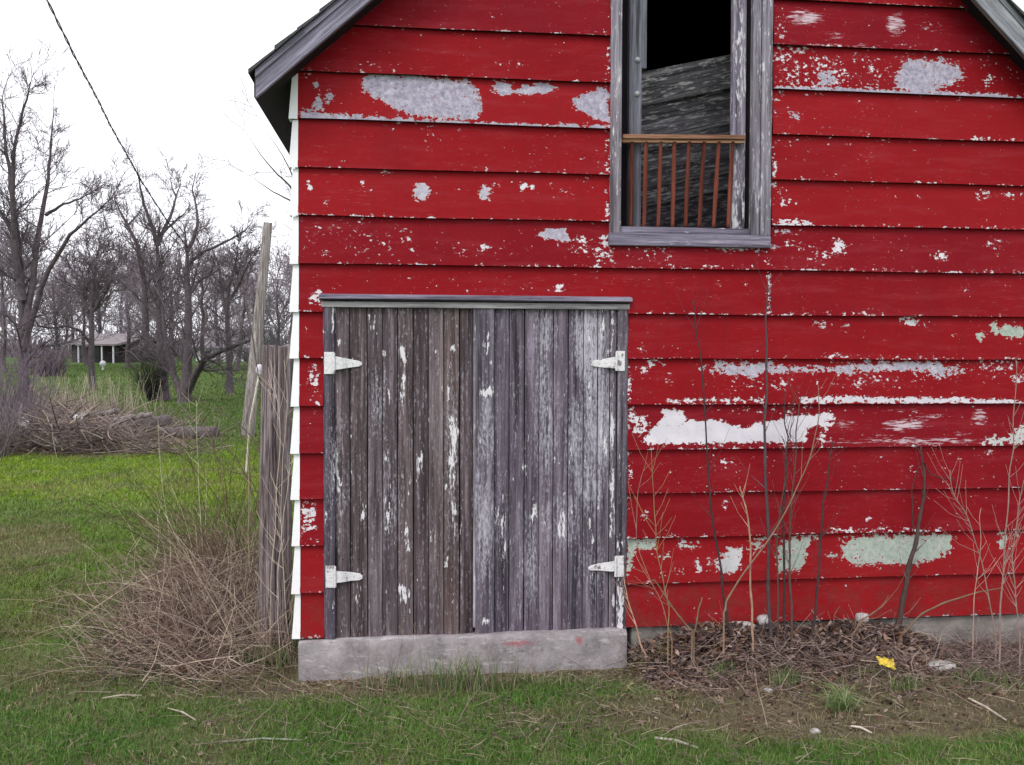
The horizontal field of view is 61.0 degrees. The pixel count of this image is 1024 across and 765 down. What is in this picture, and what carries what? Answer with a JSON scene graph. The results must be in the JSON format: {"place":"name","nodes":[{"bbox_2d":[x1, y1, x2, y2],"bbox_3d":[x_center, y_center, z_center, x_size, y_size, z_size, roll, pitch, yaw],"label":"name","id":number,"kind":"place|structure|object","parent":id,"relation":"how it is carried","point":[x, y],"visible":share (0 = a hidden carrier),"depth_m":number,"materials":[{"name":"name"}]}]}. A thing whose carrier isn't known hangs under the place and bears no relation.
{"place":"outdoors","nodes":[
{"label":"outdoors","id":0,"kind":"place"},
{"bbox_2d":[2,370,189,415],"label":"tall dry grass","id":1,"kind":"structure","parent":0,"point":[96,398],"depth_m":23.17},
{"bbox_2d":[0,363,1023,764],"bbox_3d":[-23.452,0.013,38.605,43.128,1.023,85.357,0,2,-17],"label":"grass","id":2,"kind":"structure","parent":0,"point":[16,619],"depth_m":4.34,"materials":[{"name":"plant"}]},
{"bbox_2d":[0,356,1023,764],"bbox_3d":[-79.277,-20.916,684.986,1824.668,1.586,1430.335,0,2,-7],"label":"ground","id":3,"kind":"structure","parent":0,"point":[796,716],"depth_m":4.24,"materials":[{"name":"plant"}]},
{"bbox_2d":[0,382,47,457],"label":"thicket shrub","id":4,"kind":"object","parent":3,"relation":"on","point":[8,424],"visible":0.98,"depth_m":14.06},
{"bbox_2d":[0,202,59,372],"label":"tree","id":5,"kind":"object","parent":3,"relation":"on","point":[3,294],"visible":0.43,"depth_m":55.99,"materials":[{"name":"grey plant"}]},
{"bbox_2d":[0,327,69,444],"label":"thicket shrub","id":6,"kind":"object","parent":3,"relation":"on","point":[24,391],"visible":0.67,"depth_m":15.51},
{"bbox_2d":[15,346,73,376],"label":"thicket shrub","id":7,"kind":"object","parent":3,"relation":"on","point":[59,365],"visible":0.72,"depth_m":51.59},
{"bbox_2d":[0,208,90,367],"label":"tree","id":8,"kind":"object","parent":3,"relation":"on","point":[10,243],"visible":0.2,"depth_m":64.49,"materials":[{"name":"grey plant"}]},
{"bbox_2d":[33,256,87,359],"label":"tree","id":9,"kind":"object","parent":3,"relation":"on","point":[61,297],"visible":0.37,"depth_m":69.69,"materials":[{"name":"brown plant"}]},
{"bbox_2d":[35,254,90,354],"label":"tree","id":10,"kind":"object","parent":3,"relation":"on","point":[65,303],"visible":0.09,"depth_m":107.98,"materials":[{"name":"grey plant"}]},
{"bbox_2d":[8,206,138,389],"bbox_3d":[-19.931,-3.871,40.169,5.386,8.641,5.244,-1,2,-20],"label":"bare tree","id":11,"kind":"object","parent":3,"relation":"on","point":[95,280],"visible":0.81,"depth_m":39.81,"materials":[{"name":"grey plant"}]},
{"bbox_2d":[0,38,147,405],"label":"bare tree","id":12,"kind":"object","parent":3,"relation":"on","point":[28,315],"visible":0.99,"depth_m":21.93,"materials":[{"name":"grey plant"}]},
{"bbox_2d":[33,253,120,339],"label":"tree","id":13,"kind":"object","parent":3,"relation":"on","point":[72,335],"visible":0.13,"depth_m":93.89,"materials":[{"name":"grey plant"}]},
{"bbox_2d":[42,249,118,364],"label":"tree","id":14,"kind":"object","parent":3,"relation":"on","point":[83,350],"visible":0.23,"depth_m":73.83,"materials":[{"name":"grey plant"}]},
{"bbox_2d":[40,206,141,332],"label":"tree","id":15,"kind":"object","parent":3,"relation":"on","point":[95,246],"visible":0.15,"depth_m":96.72,"materials":[{"name":"grey plant"}]},
{"bbox_2d":[65,333,156,362],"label":"porch house","id":16,"kind":"structure","parent":3,"relation":"on","point":[106,349],"depth_m":81.98,"materials":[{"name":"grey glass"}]},
{"bbox_2d":[0,382,241,461],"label":"brush pile","id":17,"kind":"object","parent":3,"relation":"on","point":[94,430],"visible":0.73,"depth_m":14.76,"materials":[{"name":"wood"}]},
{"bbox_2d":[26,437,59,448],"bbox_3d":[-7.928,1.014,14.705,0.694,0.232,0.144,1,2,19],"label":"log","id":18,"kind":"object","parent":17,"relation":"on","point":[50,441],"visible":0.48,"depth_m":14.65,"materials":[{"name":"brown wood"}]},
{"bbox_2d":[68,408,118,418],"bbox_3d":[-7.904,0.595,16.401,0.124,0.182,1.029,1,2,36],"label":"log","id":19,"kind":"object","parent":17,"relation":"on","point":[112,411],"visible":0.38,"depth_m":16.53,"materials":[{"name":"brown wood"}]},
{"bbox_2d":[105,412,151,423],"bbox_3d":[-7.169,0.663,16.299,0.119,0.196,0.858,2,3,44],"label":"log","id":20,"kind":"object","parent":17,"relation":"on","point":[145,415],"visible":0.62,"depth_m":16.36,"materials":[{"name":"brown wood"}]},
{"bbox_2d":[122,414,172,432],"bbox_3d":[-7.891,0.894,18.690,0.386,0.397,1.144,2,2,37],"label":"log","id":21,"kind":"object","parent":17,"relation":"on","point":[165,418],"visible":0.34,"depth_m":18.76,"materials":[{"name":"grey wood"}]},
{"bbox_2d":[103,278,151,333],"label":"tree","id":22,"kind":"object","parent":3,"relation":"on","point":[122,310],"visible":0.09,"depth_m":111.39,"materials":[{"name":"grey plant"}]},
{"bbox_2d":[89,241,168,367],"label":"tree","id":23,"kind":"object","parent":3,"relation":"on","point":[128,341],"visible":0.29,"depth_m":65.33,"materials":[{"name":"grey plant"}]},
{"bbox_2d":[0,319,289,358],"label":"distant scrub","id":24,"kind":"object","parent":3,"relation":"on","point":[9,346],"visible":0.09,"depth_m":100.10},
{"bbox_2d":[115,349,177,401],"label":"thicket shrub","id":25,"kind":"object","parent":3,"relation":"on","point":[148,382],"visible":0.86,"depth_m":31.64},
{"bbox_2d":[80,230,217,365],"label":"tree","id":26,"kind":"object","parent":3,"relation":"on","point":[130,294],"visible":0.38,"depth_m":60.80,"materials":[{"name":"grey plant"}]},
{"bbox_2d":[108,255,192,337],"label":"tree","id":27,"kind":"object","parent":3,"relation":"on","point":[141,310],"visible":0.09,"depth_m":89.03,"materials":[{"name":"grey plant"}]},
{"bbox_2d":[7,498,296,710],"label":"dead weeds","id":28,"kind":"object","parent":3,"relation":"on","point":[195,626],"visible":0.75,"depth_m":5.10,"materials":[{"name":"plant"}]},
{"bbox_2d":[109,236,195,333],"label":"tree","id":29,"kind":"object","parent":3,"relation":"on","point":[164,283],"visible":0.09,"depth_m":109.99,"materials":[{"name":"grey plant"}]},
{"bbox_2d":[86,132,219,400],"bbox_3d":[-13.966,-4.311,33.235,4.827,10.210,4.164,1,2,12],"label":"bare tree","id":30,"kind":"object","parent":3,"relation":"on","point":[157,234],"visible":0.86,"depth_m":33.04,"materials":[{"name":"grey plant"}]},
{"bbox_2d":[25,407,293,604],"bbox_3d":[-2.489,0.825,6.529,2.491,1.389,2.365,1,2,32],"label":"bramble","id":31,"kind":"object","parent":3,"relation":"on","point":[205,529],"visible":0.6,"depth_m":6.33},
{"bbox_2d":[158,426,178,579],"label":"dry stalk","id":32,"kind":"object","parent":3,"relation":"on","point":[162,484],"visible":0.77,"depth_m":6.72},
{"bbox_2d":[54,450,294,669],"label":"dry stalks","id":33,"kind":"object","parent":3,"relation":"on","point":[254,615],"visible":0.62,"depth_m":5.03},
{"bbox_2d":[0,530,359,688],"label":"loose stalks","id":34,"kind":"object","parent":3,"relation":"on","point":[74,625],"visible":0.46,"depth_m":4.79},
{"bbox_2d":[157,426,219,438],"bbox_3d":[-6.570,1.023,17.624,1.369,0.318,0.300,1,2,15],"label":"log","id":35,"kind":"object","parent":3,"relation":"on","point":[199,432],"visible":0.5,"depth_m":17.49,"materials":[{"name":"grey wood"}]},
{"bbox_2d":[181,388,204,568],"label":"dry stalk","id":36,"kind":"object","parent":3,"relation":"on","point":[198,469],"visible":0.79,"depth_m":6.36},
{"bbox_2d":[115,148,283,402],"bbox_3d":[-10.686,-3.806,29.334,4.778,9.519,9.676,-1,2,-33],"label":"bare tree","id":37,"kind":"object","parent":3,"relation":"on","point":[188,352],"visible":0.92,"depth_m":30.87,"materials":[{"name":"grey plant"}]},
{"bbox_2d":[46,0,187,247],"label":"cable","id":38,"kind":"object","parent":37,"relation":"attached to","point":[89,83],"visible":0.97,"depth_m":24.59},
{"bbox_2d":[162,232,238,363],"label":"tree","id":39,"kind":"object","parent":3,"relation":"on","point":[202,318],"visible":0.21,"depth_m":67.75,"materials":[{"name":"grey plant"}]},
{"bbox_2d":[169,415,258,513],"bbox_3d":[-2.130,0.902,6.370,0.175,1.274,1.736,-1,2,-40],"label":"bramble cane","id":40,"kind":"object","parent":3,"relation":"on","point":[234,457],"visible":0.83,"depth_m":6.38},
{"bbox_2d":[172,379,259,459],"bbox_3d":[-2.142,0.741,6.616,0.242,1.571,2.399,-1,2,-36],"label":"bramble cane","id":41,"kind":"object","parent":3,"relation":"on","point":[227,416],"visible":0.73,"depth_m":6.63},
{"bbox_2d":[176,229,281,360],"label":"tree","id":42,"kind":"object","parent":3,"relation":"on","point":[216,309],"visible":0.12,"depth_m":87.38,"materials":[{"name":"grey plant"}]},
{"bbox_2d":[182,220,276,393],"bbox_3d":[-12.070,-3.333,37.871,4.081,7.920,3.868,0,2,-7],"label":"bare tree","id":43,"kind":"object","parent":3,"relation":"on","point":[222,282],"visible":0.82,"depth_m":37.91,"materials":[{"name":"grey plant"}]},
{"bbox_2d":[200,444,259,496],"bbox_3d":[-1.960,1.005,6.254,0.142,1.074,1.356,-1,2,-39],"label":"bramble cane","id":44,"kind":"object","parent":3,"relation":"on","point":[237,473],"visible":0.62,"depth_m":6.39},
{"bbox_2d":[178,245,292,368],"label":"tree","id":45,"kind":"object","parent":3,"relation":"on","point":[243,314],"visible":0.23,"depth_m":64.08,"materials":[{"name":"grey plant"}]},
{"bbox_2d":[192,329,280,360],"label":"roofed house","id":46,"kind":"structure","parent":3,"relation":"on","point":[213,344],"depth_m":87.98,"materials":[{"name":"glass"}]},
{"bbox_2d":[237,399,258,595],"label":"dry stalk","id":47,"kind":"object","parent":3,"relation":"on","point":[249,554],"visible":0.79,"depth_m":6.04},
{"bbox_2d":[205,79,291,229],"bbox_3d":[-3.457,-1.643,14.256,2.654,6.030,1.780,-1,2,-32],"label":"bare tree","id":48,"kind":"object","parent":3,"relation":"on","point":[285,181],"visible":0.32,"depth_m":13.74,"materials":[{"name":"grey plant"}]},
{"bbox_2d":[210,275,286,328],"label":"tree","id":49,"kind":"object","parent":3,"relation":"on","point":[242,305],"visible":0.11,"depth_m":108.88,"materials":[{"name":"grey plant"}]},
{"bbox_2d":[200,639,297,669],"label":"grass tuft","id":50,"kind":"object","parent":3,"relation":"on","point":[273,659],"visible":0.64,"depth_m":4.85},
{"bbox_2d":[239,273,260,431],"bbox_3d":[-1.858,0.345,6.287,0.175,2.374,1.621,-1,2,-23],"label":"bramble cane","id":51,"kind":"object","parent":3,"relation":"on","point":[253,344],"visible":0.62,"depth_m":6.43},
{"bbox_2d":[208,240,295,344],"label":"tree","id":52,"kind":"object","parent":3,"relation":"on","point":[289,280],"visible":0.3,"depth_m":64.50,"materials":[{"name":"grey plant"}]},
{"bbox_2d":[245,364,261,472],"bbox_3d":[-3.701,0.530,12.430,0.447,1.585,0.105,2,2,40],"label":"marker stake","id":53,"kind":"object","parent":3,"relation":"on","point":[259,366],"visible":0.7,"depth_m":12.42,"materials":[{"name":"wood"}]},
{"bbox_2d":[219,248,288,341],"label":"tree","id":54,"kind":"object","parent":3,"relation":"on","point":[253,296],"visible":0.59,"depth_m":61.66,"materials":[{"name":"grey plant"}]},
{"bbox_2d":[212,306,297,410],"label":"thicket shrub","id":55,"kind":"object","parent":3,"relation":"on","point":[271,338],"visible":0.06,"depth_m":25.61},
{"bbox_2d":[241,222,271,436],"bbox_3d":[-5.306,-1.048,18.075,0.730,4.591,0.258,-1,2,-41],"label":"leaning pole","id":56,"kind":"object","parent":3,"relation":"on","point":[258,316],"visible":0.85,"depth_m":18.02,"materials":[{"name":"grey wood"}]},
{"bbox_2d":[222,737,301,742],"bbox_3d":[-1.098,1.571,3.825,0.345,0.014,0.018,0,2,-5],"label":"stick","id":57,"kind":"object","parent":3,"relation":"on","point":[264,738],"visible":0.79,"depth_m":3.83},
{"bbox_2d":[251,361,292,653],"bbox_3d":[-1.338,0.726,4.945,0.281,1.720,0.099,0,2,-7],"label":"dry stalk","id":58,"kind":"object","parent":3,"relation":"on","point":[276,489],"visible":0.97,"depth_m":4.95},
{"bbox_2d":[257,344,291,646],"bbox_3d":[-1.418,0.690,5.188,0.205,1.836,0.227,0,2,-7],"label":"wooden post","id":59,"kind":"object","parent":3,"relation":"on","point":[277,356],"visible":0.82,"depth_m":5.13,"materials":[{"name":"grey wood"}]},
{"bbox_2d":[253,233,296,361],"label":"tree","id":60,"kind":"object","parent":3,"relation":"on","point":[283,255],"visible":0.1,"depth_m":83.77,"materials":[{"name":"grey plant"}]},
{"bbox_2d":[260,339,293,653],"bbox_3d":[-1.268,0.659,4.810,0.236,1.870,0.338,0,2,-19],"label":"dry stalk","id":61,"kind":"object","parent":3,"relation":"on","point":[281,502],"visible":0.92,"depth_m":4.93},
{"bbox_2d":[255,442,300,648],"bbox_3d":[-1.225,0.937,4.858,0.377,1.321,0.206,1,2,29],"label":"dry stalk","id":62,"kind":"object","parent":3,"relation":"on","point":[280,550],"visible":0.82,"depth_m":4.91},
{"bbox_2d":[358,657,447,692],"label":"grass tuft","id":63,"kind":"object","parent":3,"relation":"on","point":[400,682],"visible":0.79,"depth_m":4.51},
{"bbox_2d":[341,619,520,695],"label":"thin stalks","id":64,"kind":"object","parent":3,"relation":"on","point":[421,664],"visible":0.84,"depth_m":4.45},
{"bbox_2d":[390,644,527,697],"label":"grass tuft","id":65,"kind":"object","parent":3,"relation":"on","point":[466,680],"visible":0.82,"depth_m":4.43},
{"bbox_2d":[0,544,1023,764],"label":"thatch","id":66,"kind":"object","parent":3,"relation":"on","point":[733,754],"visible":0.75,"depth_m":4.12,"materials":[{"name":"plant"}]},
{"bbox_2d":[0,651,1023,764],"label":"scattered leaves","id":67,"kind":"object","parent":3,"relation":"on","point":[628,690],"visible":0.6,"depth_m":4.22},
{"bbox_2d":[489,664,600,690],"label":"grass tuft","id":68,"kind":"object","parent":3,"relation":"on","point":[543,680],"visible":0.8,"depth_m":4.54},
{"bbox_2d":[153,600,1023,764],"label":"fallen twigs","id":69,"kind":"object","parent":3,"relation":"on","point":[779,649],"visible":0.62,"depth_m":4.55,"materials":[{"name":"wood"}]},
{"bbox_2d":[568,673,610,691],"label":"grass tuft","id":70,"kind":"object","parent":3,"relation":"on","point":[582,684],"visible":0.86,"depth_m":4.48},
{"bbox_2d":[614,575,646,672],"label":"dry stalk","id":71,"kind":"object","parent":3,"relation":"on","point":[634,621],"visible":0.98,"depth_m":4.76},
{"bbox_2d":[248,0,1023,680],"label":"barn","id":72,"kind":"structure","parent":3,"relation":"on","point":[494,350],"depth_m":4.90,"materials":[{"name":"red paint"}]},
{"bbox_2d":[324,307,472,637],"bbox_3d":[-0.616,0.503,4.779,0.805,1.822,0.093,0,2,-7],"label":"barn door","id":73,"kind":"structure","parent":72,"relation":"in","point":[390,572],"depth_m":4.78,"materials":[{"name":"grey wood"}]},
{"bbox_2d":[473,308,624,633],"bbox_3d":[0.206,0.496,4.874,0.849,1.849,0.093,0,2,-7],"label":"barn door","id":74,"kind":"structure","parent":72,"relation":"in","point":[563,384],"depth_m":4.87,"materials":[{"name":"grey wood"}]},
{"bbox_2d":[641,54,730,227],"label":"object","id":75,"kind":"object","parent":72,"relation":"attached to","point":[691,98],"depth_m":5.48,"materials":[{"name":"wood"}]},
{"bbox_2d":[641,89,729,227],"bbox_3d":[1.160,-1.204,5.837,1.546,1.740,1.150,0,2,-7],"label":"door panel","id":76,"kind":"structure","parent":75,"relation":"in","point":[709,105],"depth_m":5.62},
{"bbox_2d":[608,0,772,248],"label":"window frame","id":77,"kind":"structure","parent":72,"relation":"in","point":[751,20],"depth_m":4.92,"materials":[{"name":"wood"}]},
{"bbox_2d":[621,134,745,227],"bbox_3d":[0.970,-1.140,4.928,0.715,0.533,0.040,0,2,-7],"label":"railing","id":78,"kind":"object","parent":77,"relation":"attached to","point":[675,139],"visible":1,"depth_m":4.92,"materials":[{"name":"brown wood"}]},
{"bbox_2d":[619,439,673,670],"bbox_3d":[0.722,0.945,4.732,0.309,1.272,0.176,0,2,-7],"label":"dry stalk","id":79,"kind":"object","parent":3,"relation":"on","point":[643,562],"visible":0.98,"depth_m":4.72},
{"bbox_2d":[618,640,681,671],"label":"grass tuft","id":80,"kind":"object","parent":3,"relation":"on","point":[653,656],"visible":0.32,"depth_m":4.76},
{"bbox_2d":[632,434,674,667],"bbox_3d":[0.779,0.931,4.763,0.226,1.303,0.145,1,2,36],"label":"dry stalk","id":81,"kind":"object","parent":3,"relation":"on","point":[656,549],"visible":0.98,"depth_m":4.73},
{"bbox_2d":[629,549,692,670],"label":"dry stalk","id":82,"kind":"object","parent":3,"relation":"on","point":[686,625],"visible":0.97,"depth_m":4.64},
{"bbox_2d":[655,737,698,748],"bbox_3d":[0.721,1.574,3.811,0.201,0.022,0.021,1,2,32],"label":"stick","id":83,"kind":"object","parent":3,"relation":"on","point":[677,740],"visible":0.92,"depth_m":3.81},
{"bbox_2d":[693,597,702,665],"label":"dry stalk","id":84,"kind":"object","parent":3,"relation":"on","point":[694,630],"visible":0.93,"depth_m":4.64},
{"bbox_2d":[676,287,731,644],"bbox_3d":[1.057,0.494,4.820,0.323,2.043,0.114,0,2,1],"label":"sapling","id":85,"kind":"object","parent":3,"relation":"on","point":[720,565],"visible":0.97,"depth_m":4.81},
{"bbox_2d":[689,658,738,679],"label":"grass tuft","id":86,"kind":"object","parent":3,"relation":"on","point":[718,669],"visible":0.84,"depth_m":4.56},
{"bbox_2d":[730,466,753,655],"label":"dry stalk","id":87,"kind":"object","parent":3,"relation":"on","point":[751,600],"visible":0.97,"depth_m":4.73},
{"bbox_2d":[738,262,785,643],"bbox_3d":[1.395,0.425,4.838,0.266,2.204,0.148,-1,2,-33],"label":"sapling","id":88,"kind":"object","parent":3,"relation":"on","point":[768,528],"visible":0.94,"depth_m":4.84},
{"bbox_2d":[722,374,835,661],"bbox_3d":[1.474,0.745,4.736,0.707,1.586,0.069,0,2,-17],"label":"dry stalk","id":89,"kind":"object","parent":3,"relation":"on","point":[743,573],"visible":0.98,"depth_m":4.73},
{"bbox_2d":[760,408,809,660],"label":"sapling","id":90,"kind":"object","parent":3,"relation":"on","point":[776,555],"visible":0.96,"depth_m":4.78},
{"bbox_2d":[761,662,810,686],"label":"grass tuft","id":91,"kind":"object","parent":3,"relation":"on","point":[787,678],"visible":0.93,"depth_m":4.51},
{"bbox_2d":[775,368,808,654],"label":"sapling","id":92,"kind":"object","parent":3,"relation":"on","point":[783,531],"visible":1,"depth_m":4.82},
{"bbox_2d":[770,369,817,657],"bbox_3d":[1.558,0.727,4.847,0.311,1.618,0.173,-1,2,-36],"label":"sapling","id":93,"kind":"object","parent":3,"relation":"on","point":[789,579],"visible":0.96,"depth_m":4.80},
{"bbox_2d":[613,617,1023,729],"bbox_3d":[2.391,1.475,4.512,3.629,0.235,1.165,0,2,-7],"label":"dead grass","id":94,"kind":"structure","parent":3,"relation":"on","point":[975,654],"depth_m":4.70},
{"bbox_2d":[628,619,1023,746],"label":"leaf litter","id":95,"kind":"object","parent":3,"relation":"on","point":[840,628],"visible":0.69,"depth_m":4.76,"materials":[{"name":"plant"}]},
{"bbox_2d":[730,621,755,632],"bbox_3d":[1.312,1.388,4.939,0.145,0.064,0.092,0,2,-7],"label":"stone","id":96,"kind":"object","parent":95,"relation":"on","point":[746,623],"visible":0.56,"depth_m":4.91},
{"bbox_2d":[757,615,768,624],"bbox_3d":[1.421,1.343,4.921,0.069,0.058,0.065,0,2,-7],"label":"stone","id":97,"kind":"object","parent":95,"relation":"on","point":[761,619],"visible":0.85,"depth_m":4.90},
{"bbox_2d":[876,656,895,669],"bbox_3d":[1.995,1.496,4.640,0.094,0.062,0.046,0,2,-1],"label":"wrapper","id":98,"kind":"object","parent":95,"relation":"on","point":[884,660],"visible":0.96,"depth_m":4.64,"materials":[{"name":"yellow plastic"}]},
{"bbox_2d":[802,431,854,653],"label":"sapling","id":99,"kind":"object","parent":3,"relation":"on","point":[817,587],"visible":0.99,"depth_m":4.87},
{"bbox_2d":[800,678,907,713],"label":"grass tuft","id":100,"kind":"object","parent":3,"relation":"on","point":[838,702],"visible":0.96,"depth_m":4.18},
{"bbox_2d":[855,613,868,621],"bbox_3d":[2.037,1.371,5.063,0.076,0.059,0.063,0,2,-7],"label":"stone","id":101,"kind":"object","parent":3,"relation":"on","point":[861,614],"visible":0.62,"depth_m":5.04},
{"bbox_2d":[850,661,896,678],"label":"grass tuft","id":102,"kind":"object","parent":3,"relation":"on","point":[882,671],"visible":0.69,"depth_m":4.61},
{"bbox_2d":[851,575,904,649],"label":"dry stalk","id":103,"kind":"object","parent":3,"relation":"on","point":[859,623],"visible":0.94,"depth_m":4.79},
{"bbox_2d":[878,670,925,693],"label":"grass tuft","id":104,"kind":"object","parent":3,"relation":"on","point":[907,683],"visible":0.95,"depth_m":4.44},
{"bbox_2d":[894,438,956,642],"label":"sapling","id":105,"kind":"object","parent":3,"relation":"on","point":[904,593],"visible":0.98,"depth_m":5.00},
{"bbox_2d":[928,660,955,670],"bbox_3d":[2.342,1.548,4.752,0.182,0.045,0.103,0,2,-7],"label":"stone","id":106,"kind":"object","parent":3,"relation":"on","point":[942,663],"visible":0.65,"depth_m":4.72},
{"bbox_2d":[901,588,1000,635],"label":"dry stalk","id":107,"kind":"object","parent":3,"relation":"on","point":[915,620],"visible":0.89,"depth_m":4.92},
{"bbox_2d":[931,445,996,662],"bbox_3d":[2.502,0.968,4.842,0.351,1.250,0.128,0,2,-2],"label":"dry stalk","id":108,"kind":"object","parent":3,"relation":"on","point":[967,518],"visible":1,"depth_m":4.84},
{"bbox_2d":[945,662,1007,685],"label":"grass tuft","id":109,"kind":"object","parent":3,"relation":"on","point":[974,677],"visible":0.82,"depth_m":4.55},
{"bbox_2d":[968,509,1005,657],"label":"dry stalk","id":110,"kind":"object","parent":3,"relation":"on","point":[976,582],"visible":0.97,"depth_m":4.88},
{"bbox_2d":[968,698,1005,720],"bbox_3d":[2.285,1.567,4.185,0.012,0.016,0.260,0,2,-8],"label":"stick","id":111,"kind":"object","parent":3,"relation":"on","point":[985,706],"visible":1,"depth_m":4.19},
{"bbox_2d":[982,362,1023,670],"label":"dry stalk","id":112,"kind":"object","parent":3,"relation":"on","point":[1004,563],"visible":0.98,"depth_m":4.75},
{"bbox_2d":[997,466,1023,674],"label":"dry stalk","id":113,"kind":"object","parent":3,"relation":"on","point":[1012,562],"visible":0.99,"depth_m":4.72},
{"bbox_2d":[0,0,1023,347],"label":"sky","id":114,"kind":"structure","parent":0,"point":[166,74],"materials":[{"name":"white"}]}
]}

